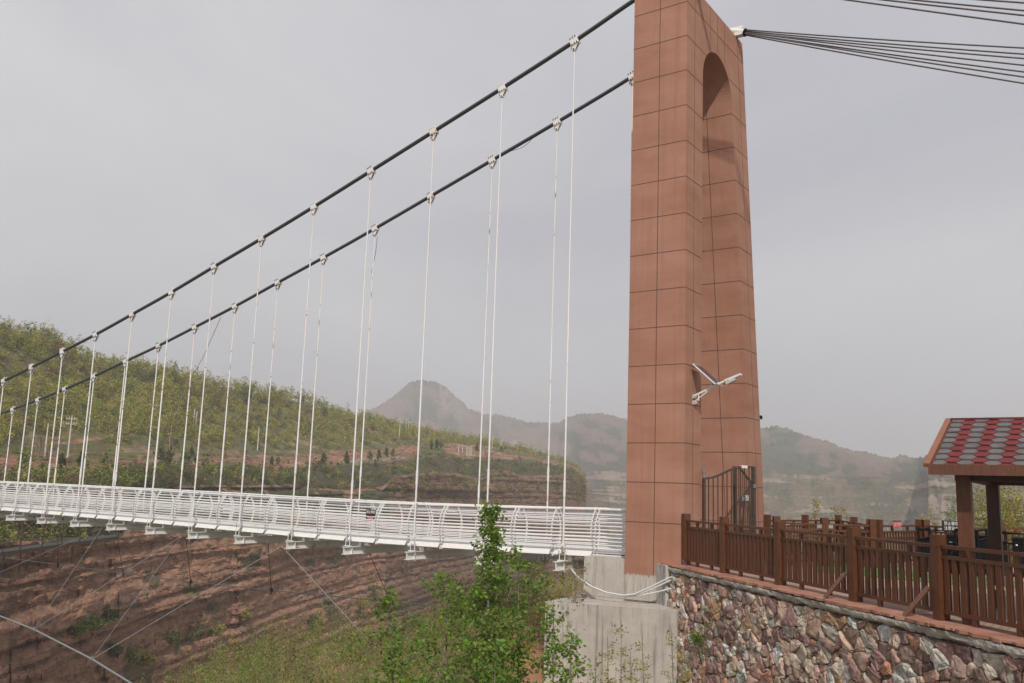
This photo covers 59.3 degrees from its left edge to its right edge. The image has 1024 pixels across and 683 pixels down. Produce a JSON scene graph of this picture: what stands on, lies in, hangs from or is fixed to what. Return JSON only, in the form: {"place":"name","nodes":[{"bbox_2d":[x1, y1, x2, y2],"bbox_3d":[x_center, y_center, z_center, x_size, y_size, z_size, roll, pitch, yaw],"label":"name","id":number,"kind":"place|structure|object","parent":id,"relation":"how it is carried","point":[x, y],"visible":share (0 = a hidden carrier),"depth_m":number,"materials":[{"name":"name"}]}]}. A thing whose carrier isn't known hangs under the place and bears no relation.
{"place":"outdoors","nodes":[
{"label":"outdoors","id":0,"kind":"place"},
{"bbox_2d":[0,331,586,682],"bbox_3d":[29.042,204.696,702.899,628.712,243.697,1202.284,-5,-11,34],"label":"hillside cliff","id":1,"kind":"structure","parent":0,"point":[30,590],"depth_m":172.65,"materials":[{"name":"plant"}]},
{"bbox_2d":[79,613,111,632],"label":"cliff shrub","id":2,"kind":"object","parent":1,"relation":"on","point":[95,621],"visible":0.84,"depth_m":109.05,"materials":[{"name":"green plant"}]},
{"bbox_2d":[125,643,145,664],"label":"cliff shrub","id":3,"kind":"object","parent":1,"relation":"on","point":[132,653],"visible":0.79,"depth_m":121.76,"materials":[{"name":"green plant"}]},
{"bbox_2d":[182,617,212,643],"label":"cliff shrub","id":4,"kind":"object","parent":1,"relation":"on","point":[194,634],"visible":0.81,"depth_m":143.63,"materials":[{"name":"green plant"}]},
{"bbox_2d":[0,316,587,682],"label":"hillside wood","id":5,"kind":"object","parent":1,"relation":"on","point":[99,474],"visible":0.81,"depth_m":226.04,"materials":[{"name":"green plant"}]},
{"bbox_2d":[212,574,583,682],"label":"bank","id":6,"kind":"structure","parent":0,"point":[534,677],"depth_m":26.61,"materials":[{"name":"green plant"}]},
{"bbox_2d":[0,499,121,571],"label":"viewing platform","id":7,"kind":"structure","parent":6,"relation":"on","point":[20,549],"depth_m":97.20,"materials":[{"name":"metal"}]},
{"bbox_2d":[0,615,131,682],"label":"wind guy cable","id":8,"kind":"object","parent":6,"relation":"attached to","point":[94,660],"visible":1,"depth_m":28.18,"materials":[{"name":"metal"}]},
{"bbox_2d":[0,557,458,608],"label":"wind guy cable","id":9,"kind":"object","parent":6,"relation":"attached to","point":[224,585],"visible":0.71,"depth_m":38.51,"materials":[{"name":"metal"}]},
{"bbox_2d":[140,539,619,682],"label":"scrub","id":10,"kind":"object","parent":6,"relation":"on","point":[257,659],"visible":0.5,"depth_m":26.61,"materials":[{"name":"green plant"}]},
{"bbox_2d":[350,584,441,682],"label":"locust sapling","id":11,"kind":"object","parent":6,"relation":"on","point":[387,604],"visible":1,"depth_m":14.19,"materials":[{"name":"green plant"}]},
{"bbox_2d":[385,568,489,682],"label":"locust sapling","id":12,"kind":"object","parent":6,"relation":"on","point":[455,612],"visible":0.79,"depth_m":15.44,"materials":[{"name":"green plant"}]},
{"bbox_2d":[416,498,541,682],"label":"locust sapling","id":13,"kind":"object","parent":6,"relation":"on","point":[494,536],"visible":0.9,"depth_m":14.70,"materials":[{"name":"green plant"}]},
{"bbox_2d":[473,630,519,682],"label":"locust sapling","id":14,"kind":"object","parent":6,"relation":"on","point":[491,655],"visible":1,"depth_m":13.07,"materials":[{"name":"green plant"}]},
{"bbox_2d":[470,544,565,682],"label":"locust sapling","id":15,"kind":"object","parent":6,"relation":"on","point":[522,601],"visible":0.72,"depth_m":15.40,"materials":[{"name":"green plant"}]},
{"bbox_2d":[508,558,545,635],"bbox_3d":[0.525,7.506,26.106,1.324,2.462,1.331,4,-10,-12],"label":"tree","id":16,"kind":"object","parent":6,"relation":"on","point":[531,603],"visible":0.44,"depth_m":26.10,"materials":[{"name":"green plant"}]},
{"bbox_2d":[525,554,559,650],"bbox_3d":[0.875,7.231,25.039,1.283,2.877,1.406,-5,-11,34],"label":"tree","id":17,"kind":"object","parent":6,"relation":"on","point":[544,560],"visible":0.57,"depth_m":25.17,"materials":[{"name":"green plant"}]},
{"bbox_2d":[529,599,573,682],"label":"locust sapling","id":18,"kind":"object","parent":6,"relation":"on","point":[553,662],"visible":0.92,"depth_m":13.99,"materials":[{"name":"green plant"}]},
{"bbox_2d":[544,547,577,627],"bbox_3d":[1.435,7.074,24.278,1.028,2.991,1.477,-5,-11,34],"label":"tree","id":19,"kind":"object","parent":6,"relation":"on","point":[563,580],"visible":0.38,"depth_m":24.23,"materials":[{"name":"green plant"}]},
{"bbox_2d":[541,556,590,682],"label":"tree","id":20,"kind":"object","parent":6,"relation":"on","point":[575,589],"visible":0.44,"depth_m":22.67,"materials":[{"name":"green plant"}]},
{"bbox_2d":[552,625,599,682],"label":"locust sapling","id":21,"kind":"object","parent":6,"relation":"on","point":[563,647],"visible":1,"depth_m":13.38,"materials":[{"name":"green plant"}]},
{"bbox_2d":[543,594,678,682],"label":"concrete block","id":22,"kind":"structure","parent":6,"relation":"on","point":[650,625],"depth_m":21.61,"materials":[{"name":"grey concrete"}]},
{"bbox_2d":[583,554,655,602],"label":"bridge plinth","id":23,"kind":"structure","parent":22,"relation":"on","point":[606,573],"depth_m":23.18,"materials":[{"name":"concrete"}]},
{"bbox_2d":[0,503,624,570],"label":"bridge deck","id":24,"kind":"structure","parent":23,"relation":"on","point":[307,539],"depth_m":31.40,"materials":[{"name":"white paint"}]},
{"bbox_2d":[1,482,37,510],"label":"bridge railing","id":25,"kind":"object","parent":24,"relation":"on","point":[3,494],"visible":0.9,"depth_m":41.06,"materials":[{"name":"white metal"}]},
{"bbox_2d":[30,484,69,515],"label":"bridge railing","id":26,"kind":"object","parent":24,"relation":"on","point":[47,502],"visible":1,"depth_m":39.55,"materials":[{"name":"white metal"}]},
{"bbox_2d":[62,485,103,518],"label":"bridge railing","id":27,"kind":"object","parent":24,"relation":"on","point":[79,502],"visible":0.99,"depth_m":38.08,"materials":[{"name":"white metal"}]},
{"bbox_2d":[84,485,120,511],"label":"bridge railing","id":28,"kind":"object","parent":24,"relation":"on","point":[104,497],"visible":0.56,"depth_m":41.69,"materials":[{"name":"white metal"}]},
{"bbox_2d":[96,487,140,520],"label":"bridge railing","id":29,"kind":"object","parent":24,"relation":"on","point":[115,501],"visible":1,"depth_m":36.60,"materials":[{"name":"white metal"}]},
{"bbox_2d":[116,486,154,513],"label":"bridge railing","id":30,"kind":"object","parent":24,"relation":"on","point":[135,491],"visible":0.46,"depth_m":40.22,"materials":[{"name":"white metal"}]},
{"bbox_2d":[133,489,180,525],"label":"bridge railing","id":31,"kind":"object","parent":24,"relation":"on","point":[153,507],"visible":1,"depth_m":35.11,"materials":[{"name":"white metal"}]},
{"bbox_2d":[151,488,191,516],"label":"bridge railing","id":32,"kind":"object","parent":24,"relation":"on","point":[171,493],"visible":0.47,"depth_m":38.70,"materials":[{"name":"white metal"}]},
{"bbox_2d":[174,491,224,529],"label":"bridge railing","id":33,"kind":"object","parent":24,"relation":"on","point":[195,510],"visible":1,"depth_m":33.64,"materials":[{"name":"white metal"}]},
{"bbox_2d":[188,490,232,520],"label":"bridge railing","id":34,"kind":"object","parent":24,"relation":"on","point":[191,494],"visible":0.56,"depth_m":37.27,"materials":[{"name":"white metal"}]},
{"bbox_2d":[217,494,272,534],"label":"bridge railing","id":35,"kind":"object","parent":24,"relation":"on","point":[242,508],"visible":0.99,"depth_m":32.17,"materials":[{"name":"white metal"}]},
{"bbox_2d":[228,492,275,523],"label":"bridge railing","id":36,"kind":"object","parent":24,"relation":"on","point":[252,505],"visible":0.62,"depth_m":35.78,"materials":[{"name":"white metal"}]},
{"bbox_2d":[265,496,324,538],"bbox_3d":[-7.442,6.014,30.794,2.615,1.315,0.345,-4,-11,34],"label":"bridge railing","id":37,"kind":"object","parent":24,"relation":"on","point":[269,507],"visible":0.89,"depth_m":30.71,"materials":[{"name":"white metal"}]},
{"bbox_2d":[271,495,322,525],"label":"bridge railing","id":38,"kind":"object","parent":24,"relation":"on","point":[298,508],"visible":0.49,"depth_m":34.33,"materials":[{"name":"white metal"}]},
{"bbox_2d":[319,497,373,531],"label":"bridge railing","id":39,"kind":"object","parent":24,"relation":"attached to","point":[346,503],"visible":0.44,"depth_m":32.84,"materials":[{"name":"white metal"}]},
{"bbox_2d":[318,499,382,543],"bbox_3d":[-5.291,5.850,29.322,2.615,1.315,0.345,-5,-11,34],"label":"bridge railing","id":40,"kind":"object","parent":24,"relation":"on","point":[346,518],"visible":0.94,"depth_m":29.27,"materials":[{"name":"white metal"}]},
{"bbox_2d":[370,500,430,535],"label":"bridge railing","id":41,"kind":"object","parent":24,"relation":"on","point":[400,506],"visible":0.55,"depth_m":31.33,"materials":[{"name":"white metal"}]},
{"bbox_2d":[376,502,446,548],"bbox_3d":[-3.139,5.668,27.854,2.615,1.315,0.345,-5,-12,34],"label":"bridge railing","id":42,"kind":"object","parent":24,"relation":"on","point":[407,521],"visible":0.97,"depth_m":27.76,"materials":[{"name":"white metal"}]},
{"bbox_2d":[427,502,489,538],"bbox_3d":[-1.745,6.041,29.850,2.615,1.315,0.345,-5,-12,34],"label":"bridge railing","id":43,"kind":"object","parent":24,"relation":"on","point":[458,508],"visible":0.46,"depth_m":29.96,"materials":[{"name":"white metal"}]},
{"bbox_2d":[440,504,517,552],"bbox_3d":[-0.986,5.468,26.387,2.615,1.315,0.345,-5,-12,34],"label":"bridge railing","id":44,"kind":"object","parent":24,"relation":"on","point":[475,525],"visible":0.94,"depth_m":26.48,"materials":[{"name":"white metal"}]},
{"bbox_2d":[490,505,562,541],"bbox_3d":[0.408,5.841,28.383,2.615,1.315,0.345,-5,-12,34],"label":"bridge railing","id":45,"kind":"object","parent":24,"relation":"on","point":[525,514],"visible":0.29,"depth_m":28.29,"materials":[{"name":"white metal"}]},
{"bbox_2d":[512,506,597,555],"bbox_3d":[1.167,5.253,24.923,2.615,1.315,0.345,-6,-12,34],"label":"bridge railing","id":46,"kind":"object","parent":24,"relation":"on","point":[553,517],"visible":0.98,"depth_m":24.84,"materials":[{"name":"white metal"}]},
{"bbox_2d":[560,507,625,544],"bbox_3d":[2.561,5.627,26.919,2.615,1.315,0.345,-6,-12,34],"label":"bridge railing","id":47,"kind":"object","parent":24,"relation":"on","point":[599,520],"visible":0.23,"depth_m":27.03,"materials":[{"name":"white metal"}]},
{"bbox_2d":[593,508,625,553],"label":"bridge railing","id":48,"kind":"object","parent":24,"relation":"on","point":[596,526],"visible":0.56,"depth_m":23.89,"materials":[{"name":"white metal"}]},
{"bbox_2d":[624,0,763,601],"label":"bridge tower","id":49,"kind":"structure","parent":22,"relation":"on","point":[691,299],"depth_m":24.43,"materials":[{"name":"stone"}]},
{"bbox_2d":[0,77,628,414],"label":"cable","id":50,"kind":"object","parent":49,"relation":"attached to","point":[563,118],"visible":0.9,"depth_m":34.88,"materials":[{"name":"black metal"}]},
{"bbox_2d":[110,358,128,508],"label":"hanger","id":51,"kind":"object","parent":50,"relation":"hanging from","point":[124,363],"visible":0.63,"depth_m":42.31,"materials":[{"name":"white paint"}]},
{"bbox_2d":[142,342,161,510],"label":"hanger","id":52,"kind":"object","parent":50,"relation":"hanging from","point":[158,347],"visible":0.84,"depth_m":40.95,"materials":[{"name":"white metal"}]},
{"bbox_2d":[178,323,197,515],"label":"hanger","id":53,"kind":"object","parent":50,"relation":"hanging from","point":[194,328],"visible":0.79,"depth_m":39.58,"materials":[{"name":"white paint"}]},
{"bbox_2d":[218,302,238,518],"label":"hanger","id":54,"kind":"object","parent":50,"relation":"hanging from","point":[235,308],"visible":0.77,"depth_m":38.12,"materials":[{"name":"white paint"}]},
{"bbox_2d":[259,278,281,519],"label":"hanger","id":55,"kind":"object","parent":50,"relation":"hanging from","point":[278,284],"visible":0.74,"depth_m":36.69,"materials":[{"name":"white metal"}]},
{"bbox_2d":[305,253,327,525],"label":"hanger","id":56,"kind":"object","parent":50,"relation":"hanging from","point":[323,259],"visible":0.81,"depth_m":35.27,"materials":[{"name":"white paint"}]},
{"bbox_2d":[357,224,378,530],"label":"hanger","id":57,"kind":"object","parent":50,"relation":"hanging from","point":[374,229],"visible":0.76,"depth_m":33.79,"materials":[{"name":"white paint"}]},
{"bbox_2d":[475,155,496,556],"bbox_3d":[-0.904,0.291,30.755,0.350,13.928,0.250,-5,-11,34],"label":"hanger","id":58,"kind":"object","parent":50,"relation":"hanging from","point":[492,161],"visible":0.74,"depth_m":30.88,"materials":[{"name":"white paint"}]},
{"bbox_2d":[546,116,561,563],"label":"hanger","id":59,"kind":"object","parent":50,"relation":"hanging from","point":[557,123],"visible":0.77,"depth_m":29.36,"materials":[{"name":"white paint"}]},
{"bbox_2d":[627,70,633,298],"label":"hanger","id":60,"kind":"object","parent":50,"relation":"hanging from","point":[630,76],"visible":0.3,"depth_m":28.75,"materials":[{"name":"white metal"}]},
{"bbox_2d":[0,0,634,383],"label":"cable","id":61,"kind":"object","parent":49,"relation":"attached to","point":[495,92],"visible":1,"depth_m":30.91,"materials":[{"name":"black metal"}]},
{"bbox_2d":[10,364,34,522],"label":"hanger","id":62,"kind":"object","parent":61,"relation":"hanging from","point":[31,369],"visible":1,"depth_m":40.98,"materials":[{"name":"white metal"}]},
{"bbox_2d":[40,348,65,525],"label":"hanger","id":63,"kind":"object","parent":61,"relation":"hanging from","point":[62,353],"visible":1,"depth_m":39.62,"materials":[{"name":"white paint"}]},
{"bbox_2d":[72,330,98,528],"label":"hanger","id":64,"kind":"object","parent":61,"relation":"hanging from","point":[95,336],"visible":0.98,"depth_m":38.26,"materials":[{"name":"white paint"}]},
{"bbox_2d":[107,310,135,531],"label":"hanger","id":65,"kind":"object","parent":61,"relation":"hanging from","point":[132,316],"visible":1,"depth_m":36.85,"materials":[{"name":"white metal"}]},
{"bbox_2d":[145,288,175,536],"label":"hanger","id":66,"kind":"object","parent":61,"relation":"hanging from","point":[171,293],"visible":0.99,"depth_m":35.43,"materials":[{"name":"white paint"}]},
{"bbox_2d":[186,262,218,540],"bbox_3d":[-11.702,2.149,34.056,0.332,10.582,0.200,-5,-11,34],"label":"hanger","id":67,"kind":"object","parent":61,"relation":"hanging from","point":[214,267],"visible":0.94,"depth_m":34.05,"materials":[{"name":"white paint"}]},
{"bbox_2d":[233,233,265,545],"bbox_3d":[-9.490,1.605,32.613,0.332,11.371,0.200,-5,-11,34],"label":"hanger","id":68,"kind":"object","parent":61,"relation":"hanging from","point":[261,239],"visible":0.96,"depth_m":32.60,"materials":[{"name":"white metal"}]},
{"bbox_2d":[286,201,318,551],"bbox_3d":[-7.253,1.037,31.157,0.335,12.198,0.200,-5,-11,34],"label":"hanger","id":69,"kind":"object","parent":61,"relation":"hanging from","point":[314,208],"visible":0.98,"depth_m":31.11,"materials":[{"name":"white paint"}]},
{"bbox_2d":[343,165,375,557],"bbox_3d":[-5.015,0.445,29.704,0.336,13.054,0.200,-5,-11,34],"label":"hanger","id":70,"kind":"object","parent":61,"relation":"hanging from","point":[371,172],"visible":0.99,"depth_m":29.67,"materials":[{"name":"white paint"}]},
{"bbox_2d":[408,125,438,563],"bbox_3d":[-2.768,-0.164,28.249,0.336,13.897,0.200,-5,-11,34],"label":"hanger","id":71,"kind":"object","parent":61,"relation":"hanging from","point":[433,132],"visible":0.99,"depth_m":28.17,"materials":[{"name":"white metal"}]},
{"bbox_2d":[480,82,507,568],"bbox_3d":[-0.530,-0.781,26.801,0.337,14.723,0.200,-5,-11,34],"label":"hanger","id":72,"kind":"object","parent":61,"relation":"hanging from","point":[502,89],"visible":0.84,"depth_m":26.89,"materials":[{"name":"white paint"}]},
{"bbox_2d":[557,34,580,574],"bbox_3d":[1.611,-1.399,25.422,0.341,15.533,0.200,-5,-11,34],"label":"hanger","id":73,"kind":"object","parent":61,"relation":"hanging from","point":[574,41],"visible":1,"depth_m":25.30,"materials":[{"name":"white paint"}]},
{"bbox_2d":[692,364,741,404],"bbox_3d":[5.202,1.074,22.846,1.294,1.036,0.500,-5,-11,34],"label":"solar street lamp","id":74,"kind":"object","parent":49,"relation":"attached to","point":[727,381],"visible":1,"depth_m":22.91,"materials":[{"name":"white metal"}]},
{"bbox_2d":[702,465,756,537],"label":"iron gate","id":75,"kind":"structure","parent":49,"relation":"attached to","point":[753,491],"depth_m":23.77,"materials":[{"name":"brown metal"}]},
{"bbox_2d":[730,25,746,37],"bbox_3d":[6.950,-9.501,27.650,0.558,0.389,0.250,-5,-11,34],"label":"cable collar","id":76,"kind":"object","parent":49,"relation":"attached to","point":[738,31],"visible":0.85,"depth_m":27.57,"materials":[{"name":"white paint"}]},
{"bbox_2d":[745,34,1023,83],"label":"backstay strand","id":77,"kind":"object","parent":76,"relation":"attached to","point":[888,60],"visible":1,"depth_m":24.93},
{"bbox_2d":[745,32,1023,65],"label":"backstay strand","id":78,"kind":"object","parent":76,"relation":"attached to","point":[889,50],"visible":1,"depth_m":24.84},
{"bbox_2d":[745,33,1023,77],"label":"backstay strand","id":79,"kind":"object","parent":76,"relation":"attached to","point":[889,56],"visible":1,"depth_m":24.76},
{"bbox_2d":[746,29,1023,48],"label":"backstay strand","id":80,"kind":"object","parent":76,"relation":"attached to","point":[888,39],"visible":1,"depth_m":24.80},
{"bbox_2d":[746,31,1023,54],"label":"backstay strand","id":81,"kind":"object","parent":76,"relation":"attached to","point":[889,43],"visible":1,"depth_m":24.92},
{"bbox_2d":[751,32,1023,58],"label":"backstay strand","id":82,"kind":"object","parent":76,"relation":"attached to","point":[904,47],"visible":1,"depth_m":24.84},
{"bbox_2d":[754,34,1023,72],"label":"backstay strand","id":83,"kind":"object","parent":76,"relation":"attached to","point":[907,56],"visible":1,"depth_m":24.70},
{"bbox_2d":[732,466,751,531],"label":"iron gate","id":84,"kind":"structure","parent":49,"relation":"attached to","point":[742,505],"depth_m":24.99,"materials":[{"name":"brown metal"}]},
{"bbox_3d":[5.086,-10.100,24.992,0.558,0.389,0.250,-5,-11,34],"label":"cable collar","id":85,"kind":"object","parent":49,"relation":"attached to","visible":0},
{"bbox_2d":[845,0,1023,24],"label":"backstay strand","id":86,"kind":"object","parent":85,"relation":"attached to","point":[937,12],"visible":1,"depth_m":21.07},
{"bbox_2d":[881,0,1023,15],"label":"backstay strand","id":87,"kind":"object","parent":85,"relation":"attached to","point":[955,7],"visible":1,"depth_m":20.94},
{"bbox_2d":[910,0,1023,11],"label":"backstay strand","id":88,"kind":"object","parent":85,"relation":"attached to","point":[969,5],"visible":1,"depth_m":20.86},
{"bbox_2d":[656,562,1023,682],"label":"retaining wall","id":89,"kind":"structure","parent":6,"relation":"on","point":[754,637],"depth_m":15.62,"materials":[{"name":"stone"}]},
{"bbox_2d":[681,513,1023,636],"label":"wooden fence","id":90,"kind":"object","parent":89,"relation":"on","point":[724,548],"visible":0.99,"depth_m":14.87,"materials":[{"name":"red wood"}]},
{"bbox_2d":[902,585,930,616],"bbox_3d":[5.993,3.855,13.342,0.416,0.490,0.066,-5,-12,36],"label":"wooden prop","id":91,"kind":"object","parent":89,"relation":"on","point":[916,601],"visible":1,"depth_m":13.33,"materials":[{"name":"brown wood"}]},
{"bbox_2d":[0,0,1023,457],"label":"sky","id":92,"kind":"structure","parent":0,"point":[144,144],"materials":[{"name":"grey"}]},
{"bbox_2d":[358,379,1023,560],"bbox_3d":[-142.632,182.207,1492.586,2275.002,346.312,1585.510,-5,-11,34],"label":"mountains","id":93,"kind":"structure","parent":0,"point":[800,472],"depth_m":860.40,"materials":[{"name":"grey stone"}]},
{"bbox_2d":[674,555,1023,654],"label":"terrace","id":94,"kind":"structure","parent":0,"point":[916,609],"depth_m":16.04,"materials":[{"name":"stone"}]},
{"bbox_2d":[817,562,1023,586],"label":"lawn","id":95,"kind":"structure","parent":94,"relation":"on","point":[912,575],"depth_m":20.95,"materials":[{"name":"green plant"}]},
{"bbox_2d":[763,514,868,556],"bbox_3d":[9.478,5.661,25.949,2.921,1.220,4.871,-5,-11,34],"label":"wooden fence","id":96,"kind":"object","parent":95,"relation":"on","point":[767,520],"visible":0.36,"depth_m":26.25,"materials":[{"name":"red wood"}]},
{"bbox_2d":[772,516,877,567],"bbox_3d":[8.045,5.156,23.157,2.665,1.220,0.165,2,-9,-2],"label":"wooden fence","id":97,"kind":"object","parent":95,"relation":"on","point":[871,526],"visible":0.45,"depth_m":23.16,"materials":[{"name":"red wood"}]},
{"bbox_2d":[876,519,922,567],"bbox_3d":[10.427,5.400,24.162,2.813,1.220,0.165,11,-13,-44],"label":"wooden fence","id":98,"kind":"object","parent":95,"relation":"on","point":[887,534],"visible":0.58,"depth_m":24.06,"materials":[{"name":"red wood"}]},
{"bbox_2d":[917,527,977,577],"bbox_3d":[10.196,4.936,21.040,1.093,1.110,2.376,-4,-11,31],"label":"queue barrier","id":99,"kind":"object","parent":95,"relation":"on","point":[922,549],"visible":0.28,"depth_m":20.64,"materials":[{"name":"black metal"}]},
{"bbox_2d":[954,528,988,571],"bbox_3d":[11.165,5.096,21.822,0.512,1.110,2.049,-4,-11,33],"label":"queue barrier","id":100,"kind":"object","parent":94,"relation":"on","point":[982,543],"visible":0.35,"depth_m":21.40,"materials":[{"name":"black metal"}]},
{"bbox_2d":[922,520,1023,562],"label":"wooden fence","id":101,"kind":"object","parent":94,"relation":"on","point":[925,523],"visible":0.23,"depth_m":24.99,"materials":[{"name":"red wood"}]},
{"bbox_2d":[923,417,1023,624],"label":"pavilion","id":102,"kind":"structure","parent":94,"relation":"on","point":[988,452],"depth_m":13.06,"materials":[{"name":"red wood"}]},
{"bbox_2d":[942,481,1023,557],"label":"bush","id":103,"kind":"object","parent":94,"relation":"on","point":[986,524],"visible":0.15,"depth_m":28.70,"materials":[{"name":"green plant"}]},
{"bbox_2d":[973,484,1023,561],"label":"bush","id":104,"kind":"object","parent":94,"relation":"on","point":[1009,522],"visible":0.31,"depth_m":26.77,"materials":[{"name":"green plant"}]},
{"bbox_2d":[1007,537,1023,575],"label":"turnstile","id":105,"kind":"object","parent":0,"point":[1014,547],"visible":0.45,"depth_m":22.00,"materials":[{"name":"black metal"}]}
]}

